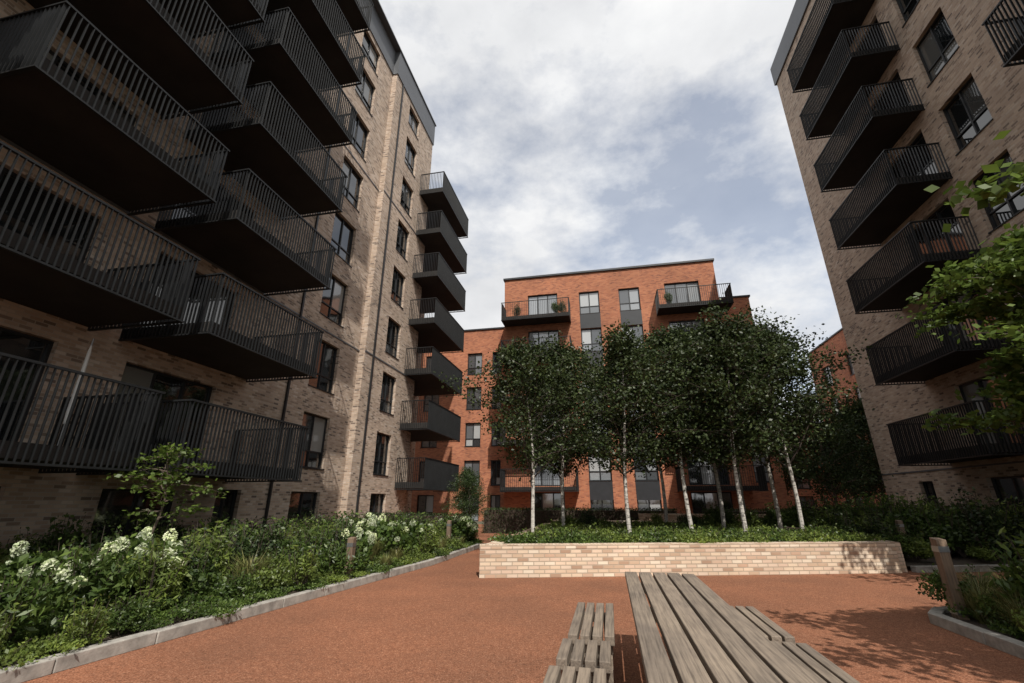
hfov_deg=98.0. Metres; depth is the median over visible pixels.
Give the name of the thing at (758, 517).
garden shrub
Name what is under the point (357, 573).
groundcover plant
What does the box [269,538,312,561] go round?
garden shrub
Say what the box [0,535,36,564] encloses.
garden shrub
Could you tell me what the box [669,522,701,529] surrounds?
groundcover plant
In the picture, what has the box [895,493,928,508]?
garden shrub
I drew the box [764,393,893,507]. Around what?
broadleaf tree
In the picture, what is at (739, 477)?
birch tree
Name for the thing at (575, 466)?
birch tree
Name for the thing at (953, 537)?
garden shrub
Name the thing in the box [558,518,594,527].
groundcover plant
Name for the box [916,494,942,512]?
garden shrub
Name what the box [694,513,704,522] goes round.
garden shrub
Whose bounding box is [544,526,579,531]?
groundcover plant
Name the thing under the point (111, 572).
garden shrub
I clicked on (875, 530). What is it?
garden shrub
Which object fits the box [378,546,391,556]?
garden shrub
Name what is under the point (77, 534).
garden shrub
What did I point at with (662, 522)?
groundcover plant
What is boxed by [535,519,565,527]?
groundcover plant
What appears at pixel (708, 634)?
picnic table
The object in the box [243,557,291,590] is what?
garden shrub
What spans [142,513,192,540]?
garden shrub
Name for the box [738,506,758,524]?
garden shrub
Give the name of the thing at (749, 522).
groundcover plant
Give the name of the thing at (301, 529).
garden shrub
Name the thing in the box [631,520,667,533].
groundcover plant
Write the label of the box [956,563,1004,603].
ornamental grass
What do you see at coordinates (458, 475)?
broadleaf tree
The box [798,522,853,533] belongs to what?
groundcover plant
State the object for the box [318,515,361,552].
garden shrub
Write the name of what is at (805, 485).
window glazing
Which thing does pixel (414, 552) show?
garden shrub
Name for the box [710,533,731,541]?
groundcover plant
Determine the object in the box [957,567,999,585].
ornamental grass
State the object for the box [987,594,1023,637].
ornamental grass
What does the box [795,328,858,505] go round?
window frames
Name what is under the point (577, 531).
groundcover plant
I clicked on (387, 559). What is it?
ornamental grass
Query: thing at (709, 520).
garden shrub
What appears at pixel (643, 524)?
groundcover plant
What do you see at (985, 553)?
garden shrub
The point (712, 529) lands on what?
groundcover plant
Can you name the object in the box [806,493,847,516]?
garden shrub
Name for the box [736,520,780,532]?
groundcover plant
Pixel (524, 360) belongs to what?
birch tree
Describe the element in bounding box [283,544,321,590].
garden shrub
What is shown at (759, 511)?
box hedge
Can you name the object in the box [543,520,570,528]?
groundcover plant
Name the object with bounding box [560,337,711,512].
birch tree
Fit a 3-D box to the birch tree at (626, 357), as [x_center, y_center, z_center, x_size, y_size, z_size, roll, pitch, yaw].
[3.371,2.394,12.874,4.918,6.199,5.952,-4,-20,11]
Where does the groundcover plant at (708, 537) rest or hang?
on the planting bed
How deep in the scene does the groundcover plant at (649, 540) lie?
10.62 m
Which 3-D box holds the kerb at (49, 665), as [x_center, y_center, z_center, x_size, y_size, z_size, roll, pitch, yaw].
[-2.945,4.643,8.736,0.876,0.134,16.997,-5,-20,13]
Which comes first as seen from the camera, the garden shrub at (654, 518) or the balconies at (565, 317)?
the garden shrub at (654, 518)
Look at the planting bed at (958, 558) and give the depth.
10.83 m
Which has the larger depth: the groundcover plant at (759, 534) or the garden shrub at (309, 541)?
the groundcover plant at (759, 534)
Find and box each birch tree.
[439,336,633,531]
[488,330,634,525]
[494,363,600,491]
[543,319,738,532]
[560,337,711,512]
[569,322,767,528]
[584,340,716,521]
[605,320,811,528]
[641,293,833,531]
[670,325,874,529]
[684,339,806,513]
[693,320,871,528]
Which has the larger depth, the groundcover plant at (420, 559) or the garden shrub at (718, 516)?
the garden shrub at (718, 516)
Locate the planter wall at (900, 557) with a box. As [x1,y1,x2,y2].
[486,520,907,571]
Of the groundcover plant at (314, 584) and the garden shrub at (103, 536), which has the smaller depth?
the groundcover plant at (314, 584)
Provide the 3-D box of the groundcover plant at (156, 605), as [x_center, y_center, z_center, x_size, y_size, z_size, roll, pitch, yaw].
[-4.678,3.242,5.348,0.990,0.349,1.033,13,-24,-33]
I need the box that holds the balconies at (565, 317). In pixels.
[499,283,768,491]
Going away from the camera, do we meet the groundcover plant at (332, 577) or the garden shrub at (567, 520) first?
the groundcover plant at (332, 577)
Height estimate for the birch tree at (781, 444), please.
6.561 m
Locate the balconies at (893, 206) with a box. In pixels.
[787,0,1023,465]
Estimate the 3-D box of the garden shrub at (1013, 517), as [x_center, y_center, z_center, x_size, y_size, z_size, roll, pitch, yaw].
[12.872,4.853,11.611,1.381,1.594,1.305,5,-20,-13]
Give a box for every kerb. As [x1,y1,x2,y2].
[0,543,479,682]
[910,564,1021,572]
[928,606,1023,659]
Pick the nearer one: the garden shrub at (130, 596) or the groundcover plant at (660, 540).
the garden shrub at (130, 596)
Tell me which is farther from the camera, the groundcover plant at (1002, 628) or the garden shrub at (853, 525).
the garden shrub at (853, 525)
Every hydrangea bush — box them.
[0,540,98,577]
[0,564,87,621]
[89,542,195,596]
[100,526,182,573]
[340,527,376,558]
[347,512,393,532]
[354,518,408,553]
[386,519,436,546]
[438,514,474,525]
[451,515,478,539]
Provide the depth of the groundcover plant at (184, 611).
5.54 m
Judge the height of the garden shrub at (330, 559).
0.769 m
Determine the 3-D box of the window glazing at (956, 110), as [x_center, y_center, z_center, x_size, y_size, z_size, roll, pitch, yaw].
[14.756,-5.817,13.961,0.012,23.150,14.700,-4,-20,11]
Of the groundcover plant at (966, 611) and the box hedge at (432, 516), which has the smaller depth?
the groundcover plant at (966, 611)
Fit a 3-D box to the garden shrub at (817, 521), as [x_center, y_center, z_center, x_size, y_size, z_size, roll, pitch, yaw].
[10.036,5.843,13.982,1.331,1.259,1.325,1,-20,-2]
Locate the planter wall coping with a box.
[480,541,894,548]
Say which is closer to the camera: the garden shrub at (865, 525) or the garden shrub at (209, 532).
the garden shrub at (209, 532)
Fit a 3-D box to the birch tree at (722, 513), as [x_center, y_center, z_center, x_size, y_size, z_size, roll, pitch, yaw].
[7.088,2.910,16.363,7.275,7.576,6.010,-9,-22,24]
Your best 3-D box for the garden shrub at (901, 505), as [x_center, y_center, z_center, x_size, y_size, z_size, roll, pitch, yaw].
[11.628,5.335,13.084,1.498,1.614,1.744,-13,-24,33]
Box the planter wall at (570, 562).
[479,546,901,577]
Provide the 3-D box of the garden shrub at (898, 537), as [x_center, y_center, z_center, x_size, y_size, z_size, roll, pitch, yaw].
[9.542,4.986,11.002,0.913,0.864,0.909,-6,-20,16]
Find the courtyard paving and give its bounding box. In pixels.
[23,524,1023,682]
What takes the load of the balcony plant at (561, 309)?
on the balconies at (565, 317)
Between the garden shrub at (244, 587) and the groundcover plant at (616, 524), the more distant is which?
the groundcover plant at (616, 524)
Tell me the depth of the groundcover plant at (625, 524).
16.43 m
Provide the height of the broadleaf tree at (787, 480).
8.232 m
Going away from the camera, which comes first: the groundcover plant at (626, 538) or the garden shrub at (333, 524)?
the groundcover plant at (626, 538)
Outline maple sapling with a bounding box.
[103,442,227,533]
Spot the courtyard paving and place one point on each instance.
(457, 619)
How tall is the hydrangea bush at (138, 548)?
0.854 m
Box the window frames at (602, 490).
[417,258,774,520]
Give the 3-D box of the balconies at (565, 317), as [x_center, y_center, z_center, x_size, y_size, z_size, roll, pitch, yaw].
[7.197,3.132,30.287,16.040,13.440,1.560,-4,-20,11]
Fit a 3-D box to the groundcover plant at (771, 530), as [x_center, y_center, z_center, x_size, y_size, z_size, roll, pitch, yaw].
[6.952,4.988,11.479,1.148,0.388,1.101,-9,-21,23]
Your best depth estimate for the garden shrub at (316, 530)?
10.96 m
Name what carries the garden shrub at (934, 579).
on the planting bed at (973, 621)
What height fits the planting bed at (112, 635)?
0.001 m
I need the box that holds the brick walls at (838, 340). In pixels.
[785,330,886,507]
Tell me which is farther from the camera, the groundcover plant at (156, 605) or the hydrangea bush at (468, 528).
the hydrangea bush at (468, 528)
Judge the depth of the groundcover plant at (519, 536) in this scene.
10.27 m
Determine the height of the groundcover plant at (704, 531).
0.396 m
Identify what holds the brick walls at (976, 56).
on the ground
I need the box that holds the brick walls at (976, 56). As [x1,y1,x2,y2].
[770,0,1023,514]
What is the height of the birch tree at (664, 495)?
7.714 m
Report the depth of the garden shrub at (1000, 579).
5.56 m
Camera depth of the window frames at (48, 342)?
16.73 m
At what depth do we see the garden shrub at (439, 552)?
11.67 m
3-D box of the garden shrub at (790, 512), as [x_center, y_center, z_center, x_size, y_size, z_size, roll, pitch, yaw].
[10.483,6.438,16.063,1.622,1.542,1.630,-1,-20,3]
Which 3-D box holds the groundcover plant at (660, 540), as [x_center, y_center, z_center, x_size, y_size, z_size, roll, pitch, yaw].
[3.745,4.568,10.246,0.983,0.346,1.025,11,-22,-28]
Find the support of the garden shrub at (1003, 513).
on the planting bed at (958, 558)
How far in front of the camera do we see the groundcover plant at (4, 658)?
3.96 m
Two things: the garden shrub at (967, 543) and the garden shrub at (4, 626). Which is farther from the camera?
the garden shrub at (967, 543)
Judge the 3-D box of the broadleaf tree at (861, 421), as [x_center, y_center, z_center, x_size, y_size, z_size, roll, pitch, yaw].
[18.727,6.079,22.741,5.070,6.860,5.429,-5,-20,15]
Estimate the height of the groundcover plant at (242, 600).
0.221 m
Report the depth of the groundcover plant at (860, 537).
10.44 m
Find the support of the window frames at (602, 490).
attached to the brick walls at (648, 282)
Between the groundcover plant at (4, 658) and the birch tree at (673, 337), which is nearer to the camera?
the groundcover plant at (4, 658)
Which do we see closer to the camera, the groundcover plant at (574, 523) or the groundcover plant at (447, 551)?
the groundcover plant at (447, 551)
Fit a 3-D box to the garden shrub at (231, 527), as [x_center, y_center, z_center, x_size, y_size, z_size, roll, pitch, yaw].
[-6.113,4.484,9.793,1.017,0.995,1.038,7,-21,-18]
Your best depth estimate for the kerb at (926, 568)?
9.88 m
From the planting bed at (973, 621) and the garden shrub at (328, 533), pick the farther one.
the garden shrub at (328, 533)
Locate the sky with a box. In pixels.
[379,0,841,422]
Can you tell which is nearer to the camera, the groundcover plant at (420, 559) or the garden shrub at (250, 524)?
the groundcover plant at (420, 559)
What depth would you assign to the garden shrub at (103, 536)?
9.36 m
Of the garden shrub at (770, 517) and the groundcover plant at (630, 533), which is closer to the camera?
the groundcover plant at (630, 533)
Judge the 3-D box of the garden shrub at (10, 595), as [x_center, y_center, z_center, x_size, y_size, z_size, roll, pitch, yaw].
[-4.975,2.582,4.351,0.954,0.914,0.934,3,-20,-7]
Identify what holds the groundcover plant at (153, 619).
on the planting bed at (112, 635)
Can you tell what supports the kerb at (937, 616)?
on the courtyard paving
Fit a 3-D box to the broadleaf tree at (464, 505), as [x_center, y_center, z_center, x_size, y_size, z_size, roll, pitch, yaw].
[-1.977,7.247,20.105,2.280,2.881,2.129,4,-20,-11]
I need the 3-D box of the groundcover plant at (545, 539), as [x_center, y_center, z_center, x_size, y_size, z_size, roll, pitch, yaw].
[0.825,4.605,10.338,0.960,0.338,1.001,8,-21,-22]
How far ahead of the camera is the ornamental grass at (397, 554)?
10.29 m
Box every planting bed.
[0,547,463,667]
[904,553,1023,565]
[945,613,1023,641]
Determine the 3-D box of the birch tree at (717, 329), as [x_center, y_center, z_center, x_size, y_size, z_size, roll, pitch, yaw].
[6.402,2.162,13.250,5.217,6.888,5.081,16,-25,-38]
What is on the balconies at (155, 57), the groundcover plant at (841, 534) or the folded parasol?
the folded parasol
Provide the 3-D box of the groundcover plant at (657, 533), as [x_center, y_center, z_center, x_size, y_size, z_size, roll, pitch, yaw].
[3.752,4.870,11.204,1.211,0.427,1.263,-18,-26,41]
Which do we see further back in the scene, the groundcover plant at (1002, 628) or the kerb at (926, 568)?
the kerb at (926, 568)
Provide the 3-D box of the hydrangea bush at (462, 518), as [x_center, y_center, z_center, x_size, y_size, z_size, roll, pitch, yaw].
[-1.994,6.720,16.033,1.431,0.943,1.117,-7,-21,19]
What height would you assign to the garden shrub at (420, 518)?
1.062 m
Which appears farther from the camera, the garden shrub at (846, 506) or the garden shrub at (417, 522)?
the garden shrub at (846, 506)
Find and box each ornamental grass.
[222,548,275,582]
[365,534,390,561]
[378,553,396,564]
[387,544,409,561]
[436,534,446,548]
[949,578,1007,624]
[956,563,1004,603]
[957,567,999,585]
[967,574,1022,622]
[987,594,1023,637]
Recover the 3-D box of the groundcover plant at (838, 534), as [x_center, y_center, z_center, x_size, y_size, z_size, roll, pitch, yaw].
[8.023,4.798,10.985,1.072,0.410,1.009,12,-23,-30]
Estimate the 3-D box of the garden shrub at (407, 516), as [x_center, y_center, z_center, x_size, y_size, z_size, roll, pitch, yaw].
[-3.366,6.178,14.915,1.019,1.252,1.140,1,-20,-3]
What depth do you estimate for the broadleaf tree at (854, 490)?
27.77 m
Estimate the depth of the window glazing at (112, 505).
11.62 m
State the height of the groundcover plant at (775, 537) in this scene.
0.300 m
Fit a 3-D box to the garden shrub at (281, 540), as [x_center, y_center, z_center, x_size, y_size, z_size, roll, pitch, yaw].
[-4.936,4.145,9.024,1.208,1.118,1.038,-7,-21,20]
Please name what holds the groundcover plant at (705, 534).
on the planting bed
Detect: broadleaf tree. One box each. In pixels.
[438,466,488,512]
[442,470,492,518]
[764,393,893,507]
[782,428,830,500]
[798,422,858,502]
[805,408,883,501]
[819,398,885,504]
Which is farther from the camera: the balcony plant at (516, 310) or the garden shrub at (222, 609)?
the balcony plant at (516, 310)
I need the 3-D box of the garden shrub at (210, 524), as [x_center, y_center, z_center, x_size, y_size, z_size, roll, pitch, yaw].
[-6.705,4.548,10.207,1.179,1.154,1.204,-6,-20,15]
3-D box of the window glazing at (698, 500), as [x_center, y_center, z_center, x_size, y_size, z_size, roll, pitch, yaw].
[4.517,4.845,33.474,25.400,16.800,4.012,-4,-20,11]
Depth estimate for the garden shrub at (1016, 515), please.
11.36 m
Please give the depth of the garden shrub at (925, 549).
10.67 m
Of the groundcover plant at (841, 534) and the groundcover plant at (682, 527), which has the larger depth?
the groundcover plant at (682, 527)
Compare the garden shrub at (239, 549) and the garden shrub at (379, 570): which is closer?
the garden shrub at (239, 549)
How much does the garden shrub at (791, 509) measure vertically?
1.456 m
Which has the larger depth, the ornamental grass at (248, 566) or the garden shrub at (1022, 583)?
the ornamental grass at (248, 566)
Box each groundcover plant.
[0,627,95,659]
[0,637,39,670]
[1,631,24,651]
[12,607,110,642]
[88,589,137,606]
[95,594,173,633]
[108,611,173,633]
[151,586,221,610]
[158,600,215,620]
[197,578,261,600]
[205,568,239,591]
[213,589,263,607]
[250,580,286,592]
[254,583,294,599]
[287,576,328,590]
[299,566,343,577]
[312,568,348,583]
[335,564,369,578]
[359,560,387,573]
[364,552,399,564]
[376,560,402,568]
[392,552,417,565]
[410,555,424,562]
[420,551,436,559]
[433,544,452,552]
[445,544,460,550]
[456,543,470,549]
[467,538,483,543]
[487,529,538,543]
[496,536,530,543]
[523,523,565,542]
[530,533,566,542]
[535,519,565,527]
[541,527,566,533]
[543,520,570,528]
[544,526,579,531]
[548,531,595,543]
[550,524,594,534]
[555,528,596,537]
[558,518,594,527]
[574,522,617,537]
[575,533,611,542]
[592,522,616,530]
[597,521,623,527]
[597,521,638,532]
[606,531,647,542]
[614,529,640,535]
[617,517,644,527]
[630,521,660,527]
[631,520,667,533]
[633,519,664,524]
[633,526,675,537]
[643,518,670,527]
[643,533,666,542]
[648,516,673,524]
[649,532,691,542]
[660,524,727,542]
[665,525,720,543]
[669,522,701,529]
[670,528,718,539]
[694,521,723,529]
[696,526,735,532]
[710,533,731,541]
[711,528,761,540]
[725,527,768,539]
[725,528,771,542]
[726,519,762,526]
[726,522,755,528]
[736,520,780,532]
[755,533,789,541]
[756,527,803,534]
[765,531,803,541]
[772,526,821,541]
[783,525,839,535]
[788,525,842,541]
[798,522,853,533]
[809,529,854,540]
[810,528,854,540]
[839,528,887,540]
[947,602,1001,621]
[976,611,1023,640]
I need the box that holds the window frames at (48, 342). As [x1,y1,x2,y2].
[0,23,424,535]
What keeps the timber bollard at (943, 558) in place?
on the planting bed at (973, 621)
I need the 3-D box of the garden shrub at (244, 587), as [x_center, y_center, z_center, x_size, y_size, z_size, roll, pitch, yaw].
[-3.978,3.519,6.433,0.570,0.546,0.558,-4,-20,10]
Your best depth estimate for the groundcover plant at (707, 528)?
13.27 m
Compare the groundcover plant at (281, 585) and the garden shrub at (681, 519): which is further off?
the garden shrub at (681, 519)
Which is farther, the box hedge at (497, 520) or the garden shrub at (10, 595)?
the box hedge at (497, 520)
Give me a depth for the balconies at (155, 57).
10.50 m
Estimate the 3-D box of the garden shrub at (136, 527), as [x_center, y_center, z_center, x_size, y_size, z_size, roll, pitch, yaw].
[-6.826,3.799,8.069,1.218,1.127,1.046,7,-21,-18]
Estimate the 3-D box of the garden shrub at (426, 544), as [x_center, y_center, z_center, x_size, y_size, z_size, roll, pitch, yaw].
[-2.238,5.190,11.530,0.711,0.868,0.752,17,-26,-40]
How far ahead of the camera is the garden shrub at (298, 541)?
8.99 m
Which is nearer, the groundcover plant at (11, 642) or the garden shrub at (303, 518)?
the groundcover plant at (11, 642)
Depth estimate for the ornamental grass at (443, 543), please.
12.60 m
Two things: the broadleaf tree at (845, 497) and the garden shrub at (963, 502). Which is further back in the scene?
the broadleaf tree at (845, 497)
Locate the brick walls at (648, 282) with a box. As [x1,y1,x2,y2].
[411,261,789,520]
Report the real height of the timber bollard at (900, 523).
1.009 m
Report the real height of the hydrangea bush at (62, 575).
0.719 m
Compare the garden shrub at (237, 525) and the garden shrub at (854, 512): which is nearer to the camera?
the garden shrub at (237, 525)
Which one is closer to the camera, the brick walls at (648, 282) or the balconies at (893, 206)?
the balconies at (893, 206)
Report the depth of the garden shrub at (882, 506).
13.24 m
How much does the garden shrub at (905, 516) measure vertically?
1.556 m
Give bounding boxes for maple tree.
[895,223,1023,438]
[924,130,1023,231]
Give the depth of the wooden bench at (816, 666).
3.29 m
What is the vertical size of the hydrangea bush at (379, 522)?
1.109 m
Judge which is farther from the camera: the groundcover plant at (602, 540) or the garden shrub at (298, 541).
the groundcover plant at (602, 540)
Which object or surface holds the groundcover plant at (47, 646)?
on the planting bed at (112, 635)
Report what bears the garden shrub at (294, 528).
on the planting bed at (112, 635)
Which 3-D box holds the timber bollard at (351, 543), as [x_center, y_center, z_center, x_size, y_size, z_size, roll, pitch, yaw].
[-3.103,4.193,8.511,0.128,0.829,0.128,-4,-20,11]
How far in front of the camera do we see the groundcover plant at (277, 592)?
6.76 m
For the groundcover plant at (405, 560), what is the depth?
10.26 m
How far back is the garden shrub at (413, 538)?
11.03 m
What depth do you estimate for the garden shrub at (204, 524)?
10.94 m
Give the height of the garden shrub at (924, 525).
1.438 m
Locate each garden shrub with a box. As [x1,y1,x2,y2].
[0,532,47,554]
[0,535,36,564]
[0,551,75,643]
[0,601,25,653]
[4,525,72,557]
[19,527,71,547]
[28,533,108,563]
[33,512,100,551]
[40,533,145,618]
[62,594,114,647]
[78,520,133,555]
[88,527,121,548]
[102,586,152,634]
[107,588,136,605]
[108,517,170,552]
[114,535,199,615]
[127,520,175,540]
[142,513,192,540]
[150,518,190,536]
[152,526,215,586]
[162,542,226,595]
[177,518,242,579]
[180,524,222,545]
[183,512,238,544]
[183,524,226,543]
[190,517,221,540]
[191,598,240,618]
[210,521,259,575]
[215,563,260,598]
[218,522,264,571]
[222,519,262,544]
[222,521,250,540]
[234,516,280,570]
[238,518,264,533]
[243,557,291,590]
[248,516,277,534]
[250,516,295,560]
[255,545,293,573]
[262,518,300,543]
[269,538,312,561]
[270,516,300,537]
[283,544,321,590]
[284,528,319,550]
[287,521,335,567]
[287,528,314,540]
[290,513,314,527]
[294,515,321,531]
[294,516,332,538]
[309,506,335,525]
[312,524,339,541]
[316,538,356,574]
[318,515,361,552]
[322,511,346,528]
[325,517,345,530]
[326,511,368,533]
[334,535,370,569]
[344,509,368,524]
[370,562,393,572]
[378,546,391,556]
[382,514,418,554]
[386,510,402,520]
[396,512,424,525]
[399,507,425,524]
[402,547,420,557]
[408,511,430,524]
[416,525,440,554]
[428,548,449,556]
[429,518,447,539]
[434,509,465,538]
[446,535,461,550]
[565,513,574,523]
[578,504,598,525]
[650,510,663,520]
[676,506,700,525]
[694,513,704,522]
[700,501,720,523]
[700,514,715,525]
[712,509,733,525]
[713,505,739,523]
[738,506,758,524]
[750,510,762,522]
[760,502,788,527]
[782,498,823,527]
[783,500,816,525]
[789,493,820,509]
[802,506,836,528]
[804,501,839,525]
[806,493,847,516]
[808,506,852,529]
[825,495,862,513]
[836,492,877,529]
[837,508,874,536]
[849,513,888,534]
[852,493,905,529]
[859,491,914,526]
[862,492,898,520]
[864,508,900,535]
[865,499,938,535]
[875,520,908,537]
[876,524,919,558]
[881,494,924,530]
[887,492,942,515]
[892,531,934,561]
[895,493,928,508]
[903,500,968,554]
[915,563,976,605]
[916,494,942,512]
[924,504,995,557]
[932,487,1023,557]
[937,491,997,514]
[941,499,974,512]
[942,509,994,556]
[963,542,999,562]
[969,495,1023,558]
[970,487,1023,558]
[973,585,1020,622]
[979,499,1023,549]
[981,529,1023,607]
[990,570,1007,593]
[998,526,1023,575]
[1010,598,1023,631]
[1015,562,1023,597]
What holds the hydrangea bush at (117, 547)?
on the planting bed at (112, 635)
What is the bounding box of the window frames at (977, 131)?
[858,0,1023,509]
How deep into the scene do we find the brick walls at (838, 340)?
40.55 m
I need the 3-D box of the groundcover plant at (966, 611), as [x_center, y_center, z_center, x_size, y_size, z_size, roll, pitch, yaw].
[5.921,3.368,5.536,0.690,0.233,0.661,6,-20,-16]
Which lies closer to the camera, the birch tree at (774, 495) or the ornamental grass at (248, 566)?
the ornamental grass at (248, 566)
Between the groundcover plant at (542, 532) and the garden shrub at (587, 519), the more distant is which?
the garden shrub at (587, 519)
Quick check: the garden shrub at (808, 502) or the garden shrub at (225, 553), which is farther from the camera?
the garden shrub at (808, 502)
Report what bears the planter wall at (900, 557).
on the courtyard paving
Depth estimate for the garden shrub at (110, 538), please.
7.72 m
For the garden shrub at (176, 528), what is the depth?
11.10 m
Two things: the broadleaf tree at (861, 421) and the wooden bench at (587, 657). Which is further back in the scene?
the broadleaf tree at (861, 421)
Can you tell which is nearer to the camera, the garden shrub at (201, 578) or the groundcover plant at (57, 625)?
the groundcover plant at (57, 625)
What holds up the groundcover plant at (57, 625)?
on the planting bed at (112, 635)
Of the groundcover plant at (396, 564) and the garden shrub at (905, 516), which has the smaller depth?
the groundcover plant at (396, 564)
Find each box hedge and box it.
[362,511,472,522]
[481,506,676,533]
[701,507,824,513]
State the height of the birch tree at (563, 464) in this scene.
6.888 m
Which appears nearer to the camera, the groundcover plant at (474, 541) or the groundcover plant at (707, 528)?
the groundcover plant at (707, 528)
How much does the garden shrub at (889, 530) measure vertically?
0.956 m
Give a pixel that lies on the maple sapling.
(171, 478)
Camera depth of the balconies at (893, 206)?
16.55 m
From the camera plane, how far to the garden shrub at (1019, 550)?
5.72 m
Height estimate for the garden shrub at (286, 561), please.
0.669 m
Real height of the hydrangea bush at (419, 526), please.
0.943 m
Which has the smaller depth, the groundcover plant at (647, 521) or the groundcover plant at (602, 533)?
the groundcover plant at (602, 533)
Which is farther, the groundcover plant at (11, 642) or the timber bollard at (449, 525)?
the timber bollard at (449, 525)
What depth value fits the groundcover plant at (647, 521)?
15.81 m
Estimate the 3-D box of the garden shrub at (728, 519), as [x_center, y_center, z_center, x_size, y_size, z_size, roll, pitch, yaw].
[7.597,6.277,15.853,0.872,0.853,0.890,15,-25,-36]
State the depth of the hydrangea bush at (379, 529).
10.69 m
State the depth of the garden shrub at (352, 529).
10.74 m
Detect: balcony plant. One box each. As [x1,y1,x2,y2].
[513,302,520,315]
[551,300,558,312]
[556,298,566,311]
[663,291,671,302]
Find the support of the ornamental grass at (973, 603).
on the planting bed at (973, 621)
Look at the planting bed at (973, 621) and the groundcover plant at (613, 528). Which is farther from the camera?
the groundcover plant at (613, 528)
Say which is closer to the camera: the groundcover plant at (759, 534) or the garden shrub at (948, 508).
the groundcover plant at (759, 534)
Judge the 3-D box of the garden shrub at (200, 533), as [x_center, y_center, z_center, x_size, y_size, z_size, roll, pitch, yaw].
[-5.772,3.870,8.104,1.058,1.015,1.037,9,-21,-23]
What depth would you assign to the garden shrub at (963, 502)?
14.05 m
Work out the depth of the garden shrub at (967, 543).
11.67 m
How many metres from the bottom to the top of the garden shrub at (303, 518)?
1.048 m
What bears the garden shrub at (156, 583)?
on the planting bed at (112, 635)
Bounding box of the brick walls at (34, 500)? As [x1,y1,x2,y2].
[0,0,435,552]
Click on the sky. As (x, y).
(571, 135)
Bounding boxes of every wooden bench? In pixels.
[543,602,614,682]
[731,606,859,682]
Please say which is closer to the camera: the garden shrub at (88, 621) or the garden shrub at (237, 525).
the garden shrub at (88, 621)
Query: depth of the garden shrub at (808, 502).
16.74 m
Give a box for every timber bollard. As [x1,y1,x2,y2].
[344,537,356,579]
[446,520,451,539]
[895,520,909,557]
[929,537,969,619]
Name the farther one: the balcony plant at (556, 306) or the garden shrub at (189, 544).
the balcony plant at (556, 306)
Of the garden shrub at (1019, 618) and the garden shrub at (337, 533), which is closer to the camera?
the garden shrub at (1019, 618)
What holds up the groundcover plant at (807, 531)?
on the planting bed
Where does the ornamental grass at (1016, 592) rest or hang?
on the planting bed at (973, 621)
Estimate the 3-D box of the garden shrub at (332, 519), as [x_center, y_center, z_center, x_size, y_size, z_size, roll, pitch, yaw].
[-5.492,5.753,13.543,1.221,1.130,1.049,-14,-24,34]
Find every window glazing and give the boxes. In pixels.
[0,24,416,540]
[418,283,768,519]
[789,355,887,506]
[860,0,1023,512]
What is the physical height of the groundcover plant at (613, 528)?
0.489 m
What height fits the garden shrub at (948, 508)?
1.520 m
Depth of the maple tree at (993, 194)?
4.13 m
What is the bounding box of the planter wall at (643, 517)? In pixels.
[638,514,765,520]
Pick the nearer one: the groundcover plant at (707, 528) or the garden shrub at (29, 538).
the garden shrub at (29, 538)
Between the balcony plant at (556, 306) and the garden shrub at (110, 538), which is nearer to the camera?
the garden shrub at (110, 538)
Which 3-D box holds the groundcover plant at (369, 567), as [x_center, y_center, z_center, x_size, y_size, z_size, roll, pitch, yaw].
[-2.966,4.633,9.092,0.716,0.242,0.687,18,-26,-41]
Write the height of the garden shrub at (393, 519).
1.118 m
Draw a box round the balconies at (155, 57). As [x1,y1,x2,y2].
[0,0,468,491]
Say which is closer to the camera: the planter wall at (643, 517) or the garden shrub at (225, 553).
the garden shrub at (225, 553)
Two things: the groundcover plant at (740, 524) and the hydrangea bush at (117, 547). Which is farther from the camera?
the groundcover plant at (740, 524)
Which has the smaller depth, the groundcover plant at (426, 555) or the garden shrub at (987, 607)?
the garden shrub at (987, 607)
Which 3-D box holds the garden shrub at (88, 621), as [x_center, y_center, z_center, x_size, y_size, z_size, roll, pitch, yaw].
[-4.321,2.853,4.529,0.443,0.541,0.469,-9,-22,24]
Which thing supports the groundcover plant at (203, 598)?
on the planting bed at (112, 635)
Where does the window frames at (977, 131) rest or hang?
attached to the brick walls at (976, 56)
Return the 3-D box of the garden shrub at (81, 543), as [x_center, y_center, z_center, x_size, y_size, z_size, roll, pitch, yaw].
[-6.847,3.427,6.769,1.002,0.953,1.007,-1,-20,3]
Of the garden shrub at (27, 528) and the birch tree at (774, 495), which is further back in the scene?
the birch tree at (774, 495)
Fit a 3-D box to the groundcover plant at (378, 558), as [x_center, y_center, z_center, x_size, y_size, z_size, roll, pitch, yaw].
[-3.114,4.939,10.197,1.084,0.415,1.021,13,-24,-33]
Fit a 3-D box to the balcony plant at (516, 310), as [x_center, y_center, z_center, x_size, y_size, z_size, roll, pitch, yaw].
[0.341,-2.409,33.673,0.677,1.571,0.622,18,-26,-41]
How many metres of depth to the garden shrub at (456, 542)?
13.07 m
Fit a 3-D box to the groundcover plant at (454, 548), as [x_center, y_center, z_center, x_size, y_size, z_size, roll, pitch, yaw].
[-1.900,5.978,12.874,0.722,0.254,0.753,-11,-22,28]
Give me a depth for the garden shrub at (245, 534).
8.68 m
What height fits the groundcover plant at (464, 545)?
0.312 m
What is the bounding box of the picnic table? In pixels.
[625,572,817,682]
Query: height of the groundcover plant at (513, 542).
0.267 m
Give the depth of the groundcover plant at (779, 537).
10.38 m
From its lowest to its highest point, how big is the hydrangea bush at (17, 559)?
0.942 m
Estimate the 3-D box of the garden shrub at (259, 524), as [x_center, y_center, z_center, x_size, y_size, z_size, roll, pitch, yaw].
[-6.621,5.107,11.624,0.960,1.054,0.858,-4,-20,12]
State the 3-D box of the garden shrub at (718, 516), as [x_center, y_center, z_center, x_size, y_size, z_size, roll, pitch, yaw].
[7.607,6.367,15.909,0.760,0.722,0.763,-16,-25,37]
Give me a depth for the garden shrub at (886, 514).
13.16 m
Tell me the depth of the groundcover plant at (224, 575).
7.06 m
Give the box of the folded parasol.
[57,339,94,445]

